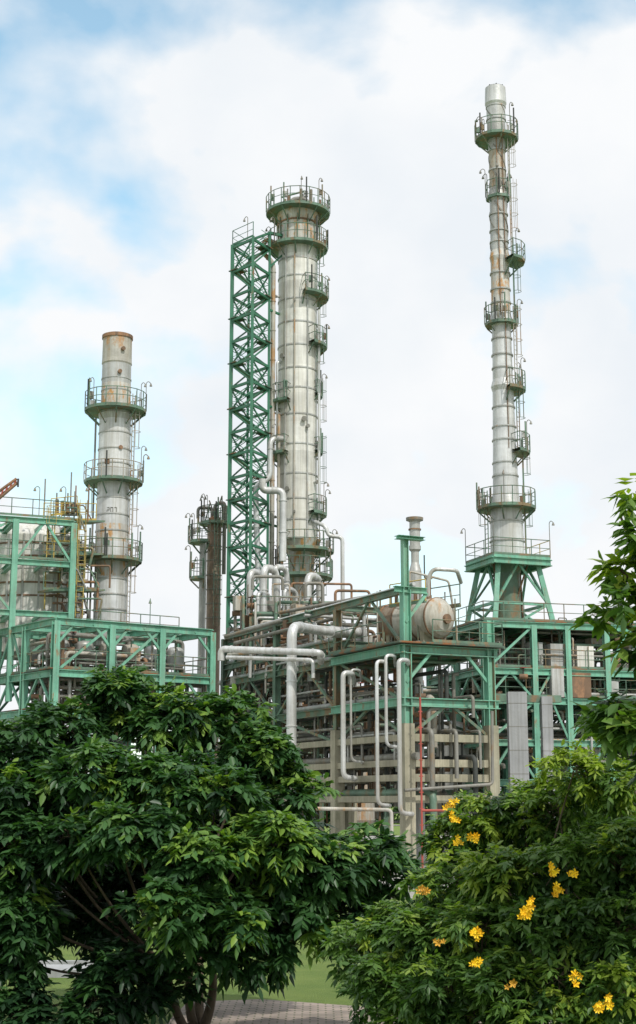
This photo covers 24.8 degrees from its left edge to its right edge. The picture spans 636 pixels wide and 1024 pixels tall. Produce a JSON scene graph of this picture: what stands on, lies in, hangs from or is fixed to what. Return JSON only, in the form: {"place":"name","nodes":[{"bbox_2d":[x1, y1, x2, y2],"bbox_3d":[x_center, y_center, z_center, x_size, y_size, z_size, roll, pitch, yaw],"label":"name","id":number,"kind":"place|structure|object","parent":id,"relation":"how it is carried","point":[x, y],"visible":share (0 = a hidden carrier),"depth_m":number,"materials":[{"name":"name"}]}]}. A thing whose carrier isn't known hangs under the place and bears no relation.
{"place":"outdoors","nodes":[
{"label":"outdoors","id":0,"kind":"place"},
{"bbox_2d":[0,806,623,1023],"bbox_3d":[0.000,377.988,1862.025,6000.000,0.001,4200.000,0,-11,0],"label":"ground","id":1,"kind":"structure","parent":0,"point":[312,985],"depth_m":24.03,"materials":[{"name":"green plant"}]},
{"bbox_2d":[39,960,93,977],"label":"kerb","id":2,"kind":"structure","parent":1,"relation":"on","point":[57,964],"depth_m":25.94,"materials":[{"name":"grey concrete"}]},
{"bbox_2d":[0,664,426,1023],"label":"foreground tree","id":3,"kind":"object","parent":1,"relation":"on","point":[261,872],"visible":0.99,"depth_m":17.92,"materials":[{"name":"green plant"}]},
{"bbox_2d":[166,999,561,1023],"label":"footpath","id":4,"kind":"structure","parent":1,"relation":"on","point":[254,1011],"depth_m":21.00,"materials":[{"name":"grey concrete"}]},
{"bbox_2d":[317,738,635,1023],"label":"flowering shrub","id":5,"kind":"object","parent":1,"relation":"on","point":[555,938],"visible":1,"depth_m":12.11,"materials":[{"name":"green plant"}]},
{"bbox_2d":[568,473,635,789],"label":"broadleaf tree","id":6,"kind":"object","parent":1,"relation":"on","point":[608,725],"visible":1,"depth_m":10.92,"materials":[{"name":"green plant"}]},
{"bbox_2d":[0,0,635,790],"label":"sky","id":7,"kind":"structure","parent":0,"point":[136,136],"materials":[{"name":"white"}]},
{"bbox_2d":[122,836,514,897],"bbox_3d":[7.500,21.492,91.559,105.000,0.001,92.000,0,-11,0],"label":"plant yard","id":8,"kind":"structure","parent":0,"point":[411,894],"depth_m":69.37,"materials":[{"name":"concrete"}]},
{"bbox_2d":[0,478,18,498],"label":"crane boom","id":9,"kind":"object","parent":8,"relation":"on","point":[15,481],"visible":1,"depth_m":85.93,"materials":[{"name":"orange metal"}]},
{"bbox_2d":[0,598,215,803],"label":"process structure","id":10,"kind":"object","parent":8,"relation":"on","point":[55,677],"visible":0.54,"depth_m":86.38,"materials":[{"name":"green paint"}]},
{"bbox_2d":[0,472,110,701],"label":"fired heater","id":11,"kind":"object","parent":10,"relation":"on","point":[43,568],"visible":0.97,"depth_m":91.15,"materials":[{"name":"green metal"}]},
{"bbox_2d":[80,331,151,622],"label":"chimney","id":12,"kind":"object","parent":11,"relation":"on","point":[115,412],"visible":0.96,"depth_m":95.50,"materials":[{"name":"metal"}]},
{"bbox_2d":[196,501,225,763],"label":"shells","id":13,"kind":"object","parent":8,"relation":"on","point":[205,617],"visible":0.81,"depth_m":104.31,"materials":[{"name":"grey metal"}]},
{"bbox_2d":[185,494,235,625],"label":"platforms","id":14,"kind":"object","parent":13,"relation":"attached to","point":[203,522],"visible":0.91,"depth_m":104.46,"materials":[{"name":"green paint"}]},
{"bbox_2d":[224,216,282,688],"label":"lattice stair tower","id":15,"kind":"structure","parent":8,"relation":"on","point":[251,381],"depth_m":101.48,"materials":[{"name":"green metal"}]},
{"bbox_2d":[274,207,319,815],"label":"shell","id":16,"kind":"object","parent":8,"relation":"on","point":[301,424],"visible":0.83,"depth_m":102.74,"materials":[{"name":"grey metal"}]},
{"bbox_2d":[253,189,344,598],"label":"piping","id":17,"kind":"object","parent":16,"relation":"attached to","point":[272,490],"visible":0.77,"depth_m":101.29,"materials":[{"name":"grey metal"}]},
{"bbox_2d":[265,176,337,595],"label":"platforms","id":18,"kind":"object","parent":16,"relation":"attached to","point":[273,210],"visible":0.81,"depth_m":103.75,"materials":[{"name":"green paint"}]},
{"bbox_2d":[316,200,326,595],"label":"ladders","id":19,"kind":"object","parent":18,"relation":"attached to","point":[317,544],"visible":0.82,"depth_m":103.29,"materials":[{"name":"grey metal"}]},
{"bbox_2d":[224,564,370,830],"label":"column base piping","id":20,"kind":"object","parent":8,"relation":"on","point":[270,609],"depth_m":90.70,"materials":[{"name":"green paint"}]},
{"bbox_2d":[215,535,504,867],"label":"pipe rack","id":21,"kind":"object","parent":8,"relation":"on","point":[337,664],"visible":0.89,"depth_m":71.94,"materials":[{"name":"metal"}]},
{"bbox_2d":[376,567,462,642],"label":"horizontal drum","id":22,"kind":"object","parent":21,"relation":"on","point":[429,609],"visible":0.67,"depth_m":73.22,"materials":[{"name":"beige metal"}]},
{"bbox_2d":[406,516,425,861],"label":"vent stack","id":23,"kind":"object","parent":8,"relation":"on","point":[414,529],"visible":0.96,"depth_m":78.54,"materials":[{"name":"grey metal"}]},
{"bbox_2d":[245,680,635,840],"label":"pipe rack","id":24,"kind":"object","parent":8,"relation":"on","point":[366,816],"visible":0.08,"depth_m":90.62,"materials":[{"name":"grey metal"}]},
{"bbox_2d":[460,83,554,686],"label":"exhaust stack","id":25,"kind":"object","parent":8,"relation":"on","point":[506,563],"visible":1,"depth_m":97.54,"materials":[{"name":"metal"}]},
{"bbox_2d":[426,600,635,834],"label":"stack support structure","id":26,"kind":"object","parent":8,"relation":"on","point":[557,660],"visible":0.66,"depth_m":87.28,"materials":[{"name":"green paint"}]}
]}

